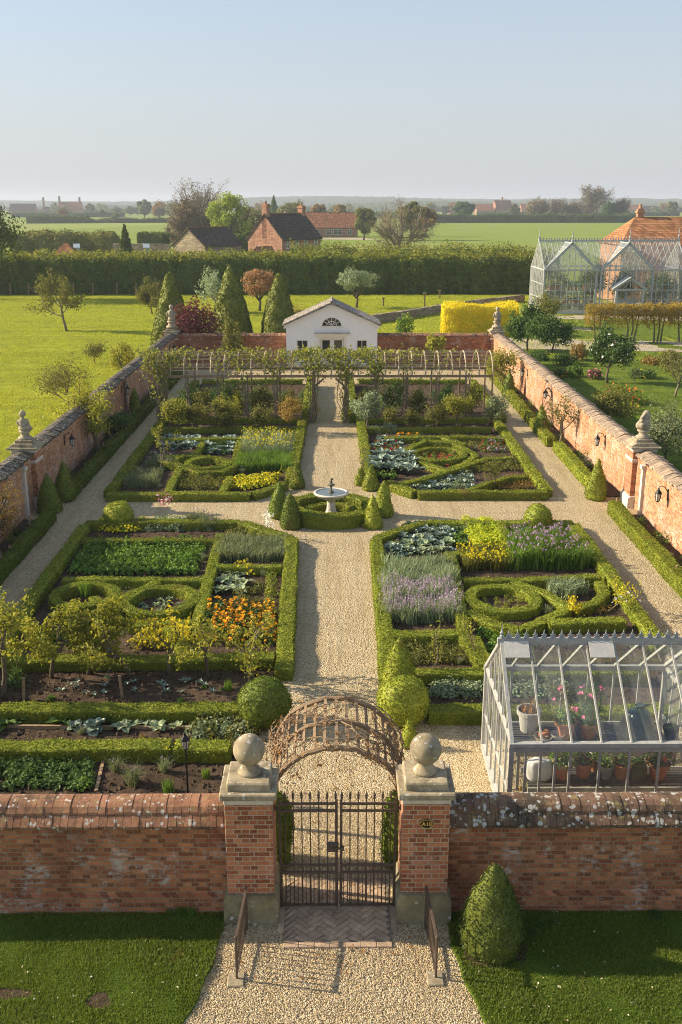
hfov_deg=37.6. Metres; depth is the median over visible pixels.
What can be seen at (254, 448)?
pale flower
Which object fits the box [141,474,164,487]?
blue grass
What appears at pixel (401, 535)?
cabbage
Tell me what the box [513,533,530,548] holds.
tall flower
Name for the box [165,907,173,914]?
blade clump
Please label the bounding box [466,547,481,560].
yellow flower
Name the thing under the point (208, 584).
box hedge
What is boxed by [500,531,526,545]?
tall flower
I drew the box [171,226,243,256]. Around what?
stone barn
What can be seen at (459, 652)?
green herb
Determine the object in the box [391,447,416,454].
kale
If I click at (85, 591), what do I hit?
blade clump
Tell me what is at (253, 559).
grey herb
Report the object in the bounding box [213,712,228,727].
green herb
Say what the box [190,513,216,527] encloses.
grass tussock
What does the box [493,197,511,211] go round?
farmhouse
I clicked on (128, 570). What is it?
leafy plant
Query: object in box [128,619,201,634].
box hedge
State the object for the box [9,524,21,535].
border plant
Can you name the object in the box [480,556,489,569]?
yellow flower
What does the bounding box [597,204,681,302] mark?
brick barn
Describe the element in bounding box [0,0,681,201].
sky
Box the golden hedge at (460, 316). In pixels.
[440,300,518,336]
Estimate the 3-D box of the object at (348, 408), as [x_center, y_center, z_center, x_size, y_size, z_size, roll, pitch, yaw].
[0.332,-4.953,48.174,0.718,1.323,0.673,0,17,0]
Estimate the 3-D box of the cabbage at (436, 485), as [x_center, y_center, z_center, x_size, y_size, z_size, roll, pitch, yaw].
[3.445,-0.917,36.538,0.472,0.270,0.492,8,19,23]
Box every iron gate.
[274,790,343,906]
[339,790,400,906]
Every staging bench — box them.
[512,721,673,788]
[521,766,681,791]
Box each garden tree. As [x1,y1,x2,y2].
[19,266,90,330]
[133,274,162,313]
[195,265,243,303]
[240,268,274,310]
[336,266,379,307]
[501,300,549,350]
[528,312,577,352]
[529,287,563,317]
[583,320,641,382]
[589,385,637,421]
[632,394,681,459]
[655,347,681,370]
[658,338,681,396]
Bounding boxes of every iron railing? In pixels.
[227,886,247,987]
[424,885,443,986]
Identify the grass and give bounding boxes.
[116,471,136,488]
[122,473,137,482]
[127,474,143,488]
[130,467,144,480]
[137,472,152,488]
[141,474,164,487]
[150,466,162,477]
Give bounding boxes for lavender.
[374,572,398,590]
[378,587,400,609]
[380,595,399,622]
[381,582,399,599]
[387,580,409,601]
[388,570,408,593]
[389,594,409,612]
[389,599,411,622]
[394,592,413,607]
[395,593,419,625]
[396,574,415,594]
[398,579,418,602]
[401,576,423,590]
[407,581,427,600]
[407,594,429,622]
[408,591,425,608]
[415,577,440,603]
[416,599,436,623]
[417,573,431,590]
[417,593,431,610]
[423,573,444,595]
[426,575,446,601]
[426,599,443,622]
[428,593,440,612]
[430,575,448,593]
[434,592,454,620]
[435,589,456,611]
[436,586,454,601]
[441,582,463,598]
[442,574,461,592]
[443,595,466,622]
[446,590,464,608]
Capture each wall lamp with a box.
[63,432,74,445]
[121,384,129,394]
[520,367,527,376]
[543,387,551,398]
[594,433,605,445]
[655,485,668,501]
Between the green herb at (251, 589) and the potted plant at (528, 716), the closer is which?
the potted plant at (528, 716)
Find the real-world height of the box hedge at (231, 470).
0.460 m
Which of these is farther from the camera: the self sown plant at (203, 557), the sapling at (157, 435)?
the sapling at (157, 435)
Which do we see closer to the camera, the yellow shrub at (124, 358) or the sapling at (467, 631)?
the sapling at (467, 631)
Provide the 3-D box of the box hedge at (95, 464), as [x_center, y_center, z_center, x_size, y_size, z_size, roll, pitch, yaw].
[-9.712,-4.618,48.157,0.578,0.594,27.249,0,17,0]
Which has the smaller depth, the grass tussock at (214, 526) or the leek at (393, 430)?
the grass tussock at (214, 526)
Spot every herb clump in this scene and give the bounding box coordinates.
[377,570,396,586]
[378,564,396,571]
[379,552,400,565]
[379,566,397,580]
[383,568,402,583]
[384,556,405,569]
[392,559,417,577]
[393,557,417,571]
[397,554,414,565]
[397,568,416,587]
[406,557,420,570]
[408,566,421,579]
[413,553,432,562]
[414,571,435,586]
[415,561,431,575]
[416,557,427,568]
[421,552,435,561]
[421,566,437,578]
[422,569,442,585]
[425,552,443,567]
[430,564,447,576]
[431,570,449,584]
[435,551,454,565]
[437,567,458,585]
[438,560,460,577]
[439,560,456,569]
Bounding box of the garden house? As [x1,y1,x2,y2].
[282,296,380,365]
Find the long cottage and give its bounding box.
[306,212,357,236]
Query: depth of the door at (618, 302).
94.74 m
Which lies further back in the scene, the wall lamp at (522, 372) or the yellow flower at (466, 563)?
the wall lamp at (522, 372)
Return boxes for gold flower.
[127,635,145,651]
[133,633,144,642]
[135,625,148,637]
[137,629,150,641]
[139,635,153,648]
[147,639,161,650]
[151,627,164,641]
[155,635,168,650]
[244,564,254,576]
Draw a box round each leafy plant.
[0,757,8,770]
[0,777,17,791]
[3,766,19,780]
[5,759,22,770]
[7,755,17,762]
[12,775,27,790]
[15,768,32,784]
[17,755,27,763]
[18,761,31,771]
[24,768,43,780]
[26,755,43,763]
[26,778,40,790]
[28,761,44,771]
[38,776,53,789]
[40,756,59,762]
[41,769,55,778]
[42,760,57,772]
[49,774,66,790]
[52,770,66,778]
[53,762,67,773]
[57,756,68,764]
[63,754,76,764]
[63,761,78,773]
[63,777,78,790]
[65,769,82,781]
[66,563,82,574]
[68,560,80,566]
[73,549,87,558]
[75,776,94,791]
[76,779,90,789]
[78,755,94,765]
[79,564,89,572]
[79,760,95,771]
[79,769,97,781]
[82,541,92,549]
[83,566,96,575]
[91,556,102,563]
[92,560,105,567]
[93,565,105,574]
[94,541,109,548]
[95,545,105,554]
[100,547,113,553]
[101,550,112,558]
[101,564,110,573]
[104,564,120,574]
[105,555,113,564]
[108,546,121,552]
[109,553,123,562]
[110,557,124,567]
[111,542,121,549]
[113,565,126,575]
[118,561,127,567]
[120,539,132,547]
[120,548,135,558]
[121,562,135,575]
[125,558,139,567]
[126,555,138,561]
[128,551,139,557]
[130,541,145,549]
[130,542,145,553]
[131,565,143,575]
[136,552,149,561]
[138,547,150,552]
[138,549,149,556]
[139,566,150,574]
[140,560,151,566]
[143,562,160,574]
[145,551,157,558]
[147,545,160,552]
[147,552,162,561]
[147,558,164,566]
[149,539,164,548]
[155,564,168,574]
[156,553,171,562]
[157,540,170,548]
[157,559,170,566]
[160,549,173,557]
[161,562,174,574]
[163,540,176,549]
[165,558,176,566]
[169,563,182,574]
[170,549,180,556]
[172,556,188,566]
[177,563,188,574]
[179,554,193,561]
[183,562,199,575]
[185,540,199,548]
[185,550,195,558]
[186,560,198,566]
[190,556,201,564]
[191,543,208,554]
[191,549,205,559]
[376,470,387,478]
[384,470,398,478]
[451,532,460,539]
[452,536,462,545]
[456,530,466,537]
[460,537,468,545]
[475,625,488,637]
[482,629,496,638]
[484,639,496,649]
[486,645,493,653]
[490,631,504,642]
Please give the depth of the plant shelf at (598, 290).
95.11 m
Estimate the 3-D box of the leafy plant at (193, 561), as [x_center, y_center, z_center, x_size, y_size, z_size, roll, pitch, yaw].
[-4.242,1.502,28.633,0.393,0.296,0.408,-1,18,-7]
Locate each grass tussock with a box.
[114,758,144,787]
[139,457,158,468]
[150,756,174,772]
[185,508,206,519]
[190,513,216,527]
[196,509,211,519]
[206,517,224,528]
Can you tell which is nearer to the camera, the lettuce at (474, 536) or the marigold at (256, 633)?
the marigold at (256, 633)
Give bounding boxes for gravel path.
[0,365,681,897]
[509,338,681,351]
[522,323,590,330]
[543,315,681,320]
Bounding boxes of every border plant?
[7,658,31,689]
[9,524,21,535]
[79,457,87,466]
[298,386,304,400]
[585,460,593,468]
[637,515,647,527]
[649,908,662,919]
[675,551,681,565]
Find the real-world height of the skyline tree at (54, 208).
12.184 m
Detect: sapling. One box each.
[151,422,180,471]
[156,491,172,512]
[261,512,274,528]
[279,461,300,489]
[356,436,371,471]
[426,615,450,667]
[457,612,478,650]
[479,457,502,489]
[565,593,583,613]
[606,576,643,613]
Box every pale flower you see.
[159,742,178,761]
[240,436,251,447]
[241,442,253,452]
[247,441,258,453]
[249,434,260,447]
[261,437,271,447]
[265,434,278,445]
[265,441,275,451]
[271,439,281,450]
[274,430,286,443]
[277,441,288,451]
[284,434,296,444]
[284,441,293,452]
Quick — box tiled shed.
[55,243,83,256]
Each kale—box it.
[365,453,386,461]
[367,460,392,470]
[368,447,390,455]
[379,454,400,461]
[379,460,406,471]
[387,452,411,457]
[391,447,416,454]
[392,457,414,464]
[393,462,409,472]
[400,460,425,473]
[403,455,421,463]
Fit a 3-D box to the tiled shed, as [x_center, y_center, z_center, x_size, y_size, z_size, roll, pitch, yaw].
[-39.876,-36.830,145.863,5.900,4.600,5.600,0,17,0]
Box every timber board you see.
[2,724,113,729]
[94,760,104,791]
[119,725,197,729]
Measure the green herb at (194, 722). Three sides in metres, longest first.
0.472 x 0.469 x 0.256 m
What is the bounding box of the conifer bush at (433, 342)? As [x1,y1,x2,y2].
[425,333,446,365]
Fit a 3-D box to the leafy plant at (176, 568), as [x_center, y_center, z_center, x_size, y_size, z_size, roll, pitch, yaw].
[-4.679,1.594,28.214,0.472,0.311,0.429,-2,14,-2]
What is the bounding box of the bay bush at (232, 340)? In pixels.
[221,312,244,366]
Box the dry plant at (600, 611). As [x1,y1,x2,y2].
[595,604,607,614]
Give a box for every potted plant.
[517,692,541,733]
[548,752,577,780]
[552,683,581,717]
[554,707,577,739]
[571,676,606,739]
[573,752,595,778]
[589,752,602,771]
[600,754,614,779]
[610,752,634,779]
[642,752,675,780]
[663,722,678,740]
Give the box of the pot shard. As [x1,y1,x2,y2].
[538,729,549,737]
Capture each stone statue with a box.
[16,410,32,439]
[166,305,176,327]
[492,307,501,327]
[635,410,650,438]
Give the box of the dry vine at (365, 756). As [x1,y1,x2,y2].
[264,694,407,805]
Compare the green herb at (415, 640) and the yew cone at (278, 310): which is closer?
the green herb at (415, 640)
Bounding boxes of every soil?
[0,519,33,552]
[0,530,282,723]
[0,722,258,793]
[70,373,171,476]
[119,424,296,491]
[182,384,305,417]
[354,384,495,422]
[368,423,535,489]
[385,530,667,705]
[485,368,619,496]
[633,515,681,565]
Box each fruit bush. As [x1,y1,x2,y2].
[170,380,201,406]
[192,386,212,413]
[219,378,246,401]
[228,387,245,416]
[245,382,280,412]
[277,387,298,414]
[355,387,374,413]
[372,378,411,409]
[400,382,433,414]
[427,378,455,408]
[459,380,486,412]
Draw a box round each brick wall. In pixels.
[0,333,175,542]
[0,793,226,913]
[178,333,286,364]
[377,332,490,363]
[447,792,681,911]
[493,333,681,554]
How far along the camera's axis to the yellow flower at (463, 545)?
29.23 m
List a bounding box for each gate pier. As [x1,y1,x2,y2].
[219,733,279,924]
[395,733,455,924]
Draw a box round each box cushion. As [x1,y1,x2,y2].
[262,596,274,604]
[263,586,278,599]
[264,577,277,587]
[265,571,276,580]
[265,584,275,593]
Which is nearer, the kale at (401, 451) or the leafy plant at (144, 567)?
the leafy plant at (144, 567)
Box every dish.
[534,731,552,740]
[550,730,564,740]
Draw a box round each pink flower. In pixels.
[487,444,495,450]
[490,444,501,451]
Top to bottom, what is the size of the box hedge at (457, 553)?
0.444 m
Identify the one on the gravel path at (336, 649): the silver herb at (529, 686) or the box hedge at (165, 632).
the box hedge at (165, 632)
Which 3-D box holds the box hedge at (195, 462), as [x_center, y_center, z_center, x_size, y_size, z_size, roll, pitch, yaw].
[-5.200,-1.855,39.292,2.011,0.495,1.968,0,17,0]
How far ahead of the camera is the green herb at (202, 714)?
19.91 m
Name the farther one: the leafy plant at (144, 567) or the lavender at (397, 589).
the leafy plant at (144, 567)
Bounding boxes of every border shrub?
[5,533,16,542]
[576,450,588,461]
[653,530,669,544]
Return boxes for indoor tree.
[544,266,569,296]
[576,257,611,308]
[609,265,637,300]
[637,271,673,302]
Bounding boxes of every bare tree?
[156,195,213,242]
[167,178,228,218]
[367,194,445,249]
[523,198,544,214]
[534,199,546,214]
[537,196,550,212]
[547,198,562,213]
[557,198,570,214]
[565,199,580,213]
[577,183,614,214]
[582,202,597,214]
[613,196,630,213]
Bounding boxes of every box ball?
[102,500,134,522]
[236,675,292,730]
[376,674,430,729]
[523,503,552,529]
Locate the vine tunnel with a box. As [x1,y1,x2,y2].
[155,350,493,422]
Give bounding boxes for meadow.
[0,294,216,462]
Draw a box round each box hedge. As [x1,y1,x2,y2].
[0,508,56,584]
[0,523,90,663]
[0,698,241,724]
[0,736,174,763]
[1,650,275,672]
[48,580,121,616]
[61,575,206,589]
[72,371,182,498]
[82,536,216,547]
[84,518,239,530]
[88,595,124,626]
[103,419,167,497]
[105,490,250,501]
[114,577,162,614]
[117,583,199,620]
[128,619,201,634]
[156,454,241,465]
[157,460,238,478]
[158,417,300,423]
[161,425,297,433]
[161,626,194,657]
[164,435,298,443]
[164,468,182,492]
[167,379,198,416]
[171,736,232,763]
[174,441,205,462]
[184,455,231,470]
[192,533,224,625]
[202,378,302,384]
[207,561,282,575]
[218,476,233,492]
[231,440,242,460]
[236,519,294,540]
[250,481,287,500]
[273,536,299,680]
[284,418,307,485]
[294,493,369,529]
[301,378,311,422]
[305,500,356,513]
[347,378,358,422]
[355,418,374,475]
[358,378,464,384]
[358,416,489,423]
[364,425,492,433]
[368,537,394,683]
[372,520,429,543]
[375,561,446,568]
[384,434,500,443]
[385,480,417,498]
[390,629,468,645]
[393,459,484,486]
[404,438,479,472]
[412,445,468,465]
[413,664,483,685]
[417,487,548,500]
[426,700,658,725]
[427,517,572,530]
[441,436,467,447]
[443,548,506,562]
[447,553,487,667]
[462,573,601,588]
[462,581,543,621]
[466,474,527,490]
[466,609,525,636]
[470,379,506,422]
[470,635,489,665]
[481,456,510,463]
[486,367,556,446]
[492,419,553,496]
[495,522,509,547]
[507,671,649,686]
[511,579,573,636]
[545,615,627,633]
[552,441,590,488]
[567,522,668,654]
[573,580,610,617]
[606,499,681,597]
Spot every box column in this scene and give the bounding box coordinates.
[275,790,295,870]
[379,789,398,869]
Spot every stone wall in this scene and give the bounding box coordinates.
[113,243,170,256]
[372,295,524,321]
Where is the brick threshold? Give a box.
[278,878,397,948]
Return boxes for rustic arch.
[272,696,400,789]
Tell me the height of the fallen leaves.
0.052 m
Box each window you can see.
[297,340,307,357]
[320,317,342,326]
[333,229,341,233]
[357,340,367,358]
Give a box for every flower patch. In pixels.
[549,368,568,378]
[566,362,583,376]
[585,368,602,379]
[596,383,649,405]
[604,401,643,413]
[627,368,658,378]
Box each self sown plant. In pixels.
[45,694,55,701]
[77,725,85,734]
[102,754,126,772]
[201,554,207,560]
[238,466,244,474]
[259,566,267,576]
[460,522,470,531]
[543,603,555,613]
[644,645,651,653]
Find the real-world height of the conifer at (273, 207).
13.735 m
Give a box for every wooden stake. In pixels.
[22,677,24,700]
[118,675,123,698]
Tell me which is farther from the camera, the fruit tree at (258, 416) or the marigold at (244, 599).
the fruit tree at (258, 416)
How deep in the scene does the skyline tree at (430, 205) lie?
881.63 m
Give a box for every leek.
[382,421,394,428]
[389,424,398,433]
[539,575,561,591]
[547,574,573,585]
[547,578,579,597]
[554,578,582,594]
[554,582,581,599]
[563,576,589,594]
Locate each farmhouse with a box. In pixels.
[9,204,37,214]
[42,197,60,212]
[58,196,82,212]
[246,201,322,255]
[449,202,456,214]
[474,204,493,214]
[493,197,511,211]
[519,204,526,211]
[627,205,638,211]
[642,206,653,210]
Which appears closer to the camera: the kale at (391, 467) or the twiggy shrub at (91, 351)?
the kale at (391, 467)
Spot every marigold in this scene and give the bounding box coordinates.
[200,627,217,646]
[204,611,222,626]
[206,603,220,621]
[207,596,226,613]
[209,625,227,643]
[212,611,227,623]
[215,619,228,632]
[220,598,235,614]
[220,606,234,618]
[222,624,246,643]
[223,616,241,636]
[224,612,241,625]
[225,597,247,612]
[227,626,250,643]
[228,604,244,617]
[232,616,247,633]
[233,610,255,630]
[235,603,255,621]
[238,598,253,616]
[247,603,266,621]
[247,620,260,632]
[248,614,261,627]
[249,623,266,643]
[257,610,276,627]
[258,598,277,614]
[258,604,277,621]
[258,627,276,644]
[260,616,277,635]
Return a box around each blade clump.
[77,581,91,598]
[160,777,174,792]
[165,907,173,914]
[174,906,184,916]
[188,905,198,916]
[199,767,210,778]
[224,678,232,690]
[230,459,241,470]
[235,451,247,458]
[237,458,249,471]
[238,454,249,465]
[244,453,256,463]
[245,461,255,472]
[249,455,260,462]
[250,460,258,471]
[254,459,265,471]
[258,454,271,463]
[259,458,268,471]
[266,459,276,471]
[268,454,282,463]
[273,459,282,471]
[278,458,286,471]
[280,458,294,472]
[283,452,294,459]
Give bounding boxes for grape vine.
[130,345,193,417]
[174,348,207,412]
[201,345,248,406]
[215,346,290,417]
[239,345,310,417]
[274,342,353,423]
[303,345,379,423]
[337,343,417,417]
[389,343,434,416]
[416,346,460,415]
[440,348,496,416]
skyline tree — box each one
[49,202,58,212]
[61,204,72,211]
[95,202,107,210]
[112,206,121,211]
[125,206,132,214]
[131,206,138,215]
[254,201,264,211]
[345,203,354,210]
[426,201,437,210]
[441,205,448,213]
[443,203,454,213]
[651,206,661,211]
[659,202,666,211]
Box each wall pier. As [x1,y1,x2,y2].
[6,437,45,508]
[163,328,180,364]
[487,327,505,363]
[620,436,661,507]
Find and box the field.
[0,211,681,364]
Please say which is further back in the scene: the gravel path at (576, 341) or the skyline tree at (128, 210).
the skyline tree at (128, 210)
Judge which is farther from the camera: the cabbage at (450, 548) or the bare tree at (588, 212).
the bare tree at (588, 212)
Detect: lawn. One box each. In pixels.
[0,913,223,1023]
[243,294,674,353]
[447,911,681,1023]
[506,315,681,472]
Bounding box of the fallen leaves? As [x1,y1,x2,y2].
[202,451,418,978]
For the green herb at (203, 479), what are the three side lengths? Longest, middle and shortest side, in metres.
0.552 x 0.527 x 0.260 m
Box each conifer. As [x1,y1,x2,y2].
[117,224,133,257]
[270,195,277,212]
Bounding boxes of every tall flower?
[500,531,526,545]
[502,525,516,538]
[506,530,522,548]
[507,541,531,571]
[510,537,533,556]
[510,544,528,569]
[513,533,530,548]
[514,524,535,542]
[517,542,538,569]
[518,537,538,554]
[520,524,536,540]
[523,532,541,543]
[523,536,548,552]
[523,541,548,569]
[524,520,543,537]
[526,530,547,543]
[531,532,551,554]
[536,537,558,553]
[537,543,557,570]
[539,523,558,535]
[541,521,563,534]
[541,529,563,548]
[542,542,561,570]
[544,530,567,547]
[546,527,567,539]
[547,540,574,570]
[549,522,568,537]
[550,534,572,553]
[554,536,580,557]
[554,543,570,569]
[556,523,573,537]
[563,527,582,542]
[563,543,585,570]
[566,540,579,551]
[569,540,593,570]
[576,536,594,553]
[581,542,597,567]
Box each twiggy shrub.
[27,351,99,409]
[81,338,108,362]
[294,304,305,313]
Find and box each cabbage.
[66,718,81,732]
[79,717,105,735]
[169,443,179,449]
[175,442,185,448]
[181,441,192,448]
[187,443,197,448]
[204,440,212,446]
[206,447,220,454]
[224,449,233,454]
[226,440,235,445]
[374,442,386,448]
[383,542,398,554]
[388,544,405,555]
[389,442,397,448]
[392,441,403,447]
[396,531,407,539]
[405,546,421,554]
[407,534,417,539]
[412,537,420,547]
[415,484,426,489]
[416,526,425,532]
[420,524,433,534]
[422,484,435,489]
[424,536,437,544]
[426,479,436,484]
[431,482,440,489]
[431,526,448,532]
[431,530,443,539]
[431,531,446,538]
[432,539,446,545]
[434,482,447,489]
[435,524,447,528]
[438,545,456,552]
[442,532,454,537]
[444,474,454,478]
[444,526,457,533]
[456,478,468,485]
[462,473,475,481]
[464,483,474,488]
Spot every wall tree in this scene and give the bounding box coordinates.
[0,478,24,558]
[44,373,121,452]
[103,409,132,434]
[482,345,521,385]
[544,391,579,440]
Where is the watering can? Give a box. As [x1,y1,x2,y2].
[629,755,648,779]
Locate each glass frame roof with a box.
[73,244,79,249]
[143,244,149,254]
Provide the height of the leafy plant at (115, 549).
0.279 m
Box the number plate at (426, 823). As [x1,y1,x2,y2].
[420,819,433,828]
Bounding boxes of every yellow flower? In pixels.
[107,525,120,532]
[116,524,129,532]
[124,524,136,531]
[234,482,245,488]
[237,483,249,489]
[252,480,263,487]
[264,477,275,485]
[453,541,471,550]
[457,544,473,556]
[459,549,472,565]
[462,553,476,571]
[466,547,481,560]
[467,554,482,571]
[469,539,484,550]
[472,553,486,570]
[477,541,489,550]
[480,548,497,559]
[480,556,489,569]
[484,555,496,569]
[487,550,504,571]
[488,540,501,549]
[488,543,503,550]
[494,551,507,569]
[497,551,513,570]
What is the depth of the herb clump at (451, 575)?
26.94 m
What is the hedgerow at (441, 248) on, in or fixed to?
on the field
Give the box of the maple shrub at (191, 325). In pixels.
[161,294,222,336]
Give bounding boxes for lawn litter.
[21,911,656,1023]
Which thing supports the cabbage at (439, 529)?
on the soil at (581, 655)
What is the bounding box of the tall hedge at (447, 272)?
[0,246,559,294]
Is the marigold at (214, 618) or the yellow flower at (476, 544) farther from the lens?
the yellow flower at (476, 544)
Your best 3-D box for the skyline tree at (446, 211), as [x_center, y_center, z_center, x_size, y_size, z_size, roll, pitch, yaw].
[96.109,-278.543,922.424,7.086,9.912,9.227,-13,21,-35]
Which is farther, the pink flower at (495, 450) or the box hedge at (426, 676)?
the pink flower at (495, 450)
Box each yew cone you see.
[150,272,186,345]
[211,264,253,332]
[261,273,293,332]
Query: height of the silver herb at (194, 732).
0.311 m
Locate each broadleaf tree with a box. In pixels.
[0,203,26,264]
[57,208,67,215]
[85,203,94,212]
[99,209,104,216]
[110,213,117,220]
[136,199,151,217]
[152,199,169,217]
[164,201,177,217]
[205,191,250,233]
[234,206,261,235]
[275,202,300,212]
[310,203,326,211]
[333,204,346,211]
[354,208,376,239]
[397,201,424,238]
[421,207,438,236]
[452,201,475,213]
[510,204,520,214]
[601,201,616,214]
[666,201,678,215]
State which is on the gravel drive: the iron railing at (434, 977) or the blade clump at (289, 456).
the iron railing at (434, 977)
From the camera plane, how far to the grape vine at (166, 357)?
47.15 m
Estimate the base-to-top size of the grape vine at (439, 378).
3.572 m
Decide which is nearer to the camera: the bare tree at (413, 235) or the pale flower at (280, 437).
the pale flower at (280, 437)
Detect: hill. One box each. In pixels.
[0,196,681,206]
[0,200,681,210]
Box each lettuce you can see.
[461,514,471,519]
[463,525,473,533]
[468,533,481,543]
[471,537,484,545]
[473,523,483,533]
[474,526,485,533]
[482,536,492,545]
[486,537,498,545]
[494,534,505,545]
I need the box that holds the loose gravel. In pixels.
[189,793,481,1023]
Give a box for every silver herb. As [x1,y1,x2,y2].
[142,524,154,531]
[168,523,181,531]
[183,721,207,738]
[191,720,215,739]
[207,718,219,733]
[211,718,230,730]
[215,725,225,738]
[229,723,250,739]
[234,719,254,731]
[427,685,442,697]
[428,680,443,689]
[434,682,452,697]
[435,679,450,692]
[439,683,460,698]
[447,684,464,697]
[455,683,474,699]
[457,680,470,690]
[463,684,481,697]
[465,680,478,690]
[469,684,482,698]
[508,682,520,695]
[509,683,531,698]
[518,682,539,697]
[529,683,551,699]
[538,683,557,698]
[548,678,561,687]
[556,679,573,687]
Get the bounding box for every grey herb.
[213,532,236,541]
[217,530,244,542]
[217,541,239,560]
[220,541,237,550]
[222,543,243,561]
[226,537,245,544]
[231,540,249,549]
[231,545,249,560]
[235,535,252,546]
[238,536,260,546]
[241,548,255,561]
[246,541,265,555]
[247,532,259,539]
[247,548,263,561]
[253,546,274,562]
[254,542,273,549]
[258,537,271,545]
[264,528,288,542]
[265,537,280,547]
[265,547,282,560]
[266,536,284,546]
[270,542,289,560]
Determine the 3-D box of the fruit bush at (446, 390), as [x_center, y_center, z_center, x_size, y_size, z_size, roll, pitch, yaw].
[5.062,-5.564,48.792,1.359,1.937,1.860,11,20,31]
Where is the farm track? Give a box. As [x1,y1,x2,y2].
[323,238,373,239]
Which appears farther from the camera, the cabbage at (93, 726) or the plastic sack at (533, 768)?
the cabbage at (93, 726)
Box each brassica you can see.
[0,716,15,731]
[12,717,28,723]
[45,715,72,725]
[93,714,115,722]
[109,718,131,733]
[131,719,151,726]
[147,719,165,731]
[168,720,183,728]
[212,584,231,592]
[215,573,231,584]
[222,584,240,590]
[224,574,240,584]
[229,584,247,594]
[234,577,255,585]
[235,572,249,575]
[399,538,416,545]
[413,533,424,537]
[414,538,431,546]
[415,546,429,553]
[423,546,434,554]
[429,545,448,552]
[439,536,454,545]
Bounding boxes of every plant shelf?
[546,289,678,290]
[561,303,670,304]
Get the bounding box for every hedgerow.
[8,208,167,213]
[8,228,119,257]
[12,212,124,216]
[25,214,90,223]
[90,217,173,222]
[136,231,169,243]
[234,210,410,217]
[234,233,247,255]
[289,238,536,257]
[432,207,681,211]
[435,212,643,222]
[476,211,679,215]
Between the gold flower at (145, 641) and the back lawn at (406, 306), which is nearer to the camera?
the gold flower at (145, 641)
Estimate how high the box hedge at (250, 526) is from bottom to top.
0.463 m
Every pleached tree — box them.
[582,302,618,341]
[614,302,649,341]
[643,302,679,341]
[668,301,681,341]
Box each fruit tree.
[0,586,35,700]
[5,598,102,678]
[53,590,144,674]
[66,609,131,675]
[135,600,211,675]
[157,395,188,427]
[164,610,230,677]
[180,399,206,426]
[196,396,234,427]
[210,392,242,425]
[212,408,234,428]
[217,610,282,677]
[248,401,275,425]
[274,394,305,427]
[349,389,383,426]
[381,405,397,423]
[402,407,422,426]
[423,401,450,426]
[441,393,477,426]
[481,392,510,426]
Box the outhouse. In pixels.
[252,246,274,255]
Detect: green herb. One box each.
[176,481,186,489]
[189,717,205,730]
[193,482,205,490]
[193,713,212,724]
[198,475,209,481]
[200,721,224,739]
[202,474,214,481]
[205,483,214,489]
[209,713,226,725]
[211,482,222,489]
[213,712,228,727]
[222,725,242,740]
[224,526,236,533]
[227,720,247,735]
[230,713,244,724]
[232,587,247,597]
[235,594,252,602]
[237,721,261,735]
[245,586,255,595]
[250,587,261,594]
[251,580,265,588]
[252,596,263,602]
[409,639,424,649]
[409,652,419,664]
[412,652,426,664]
[413,648,428,659]
[421,653,432,664]
[426,639,439,649]
[436,653,450,664]
[444,652,457,664]
[448,648,463,657]
[451,653,462,664]
[459,646,467,659]
[462,653,469,663]
[474,465,485,471]
[508,675,521,688]
[512,464,521,470]
[538,676,557,686]
[548,684,560,696]
[552,683,574,698]
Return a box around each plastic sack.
[526,757,552,780]
[619,702,654,740]
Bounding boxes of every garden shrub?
[529,350,549,360]
[549,351,578,365]
[570,342,587,360]
[639,355,659,364]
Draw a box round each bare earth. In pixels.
[0,986,36,998]
[84,992,110,1007]
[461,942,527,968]
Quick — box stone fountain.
[314,477,348,512]
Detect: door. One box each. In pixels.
[320,338,331,365]
[332,338,343,365]
[616,291,625,312]
[625,291,634,312]
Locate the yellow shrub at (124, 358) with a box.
[107,339,134,367]
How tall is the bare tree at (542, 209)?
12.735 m
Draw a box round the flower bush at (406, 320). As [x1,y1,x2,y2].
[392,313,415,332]
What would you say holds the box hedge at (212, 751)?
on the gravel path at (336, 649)
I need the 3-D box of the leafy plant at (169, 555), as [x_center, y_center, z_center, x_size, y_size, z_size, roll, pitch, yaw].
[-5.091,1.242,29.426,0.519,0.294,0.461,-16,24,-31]
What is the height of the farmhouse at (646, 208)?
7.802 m
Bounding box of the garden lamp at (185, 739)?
[180,733,190,792]
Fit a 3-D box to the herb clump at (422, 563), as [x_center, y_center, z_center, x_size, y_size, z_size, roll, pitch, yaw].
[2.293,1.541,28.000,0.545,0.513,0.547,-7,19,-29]
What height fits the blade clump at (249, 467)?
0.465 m
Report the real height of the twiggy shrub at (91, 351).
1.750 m
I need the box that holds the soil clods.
[0,533,661,793]
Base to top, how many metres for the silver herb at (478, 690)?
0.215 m
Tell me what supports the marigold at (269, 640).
on the soil at (93, 681)
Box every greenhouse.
[481,623,681,791]
[528,227,681,313]
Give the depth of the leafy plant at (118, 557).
28.97 m
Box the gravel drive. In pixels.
[183,898,484,1023]

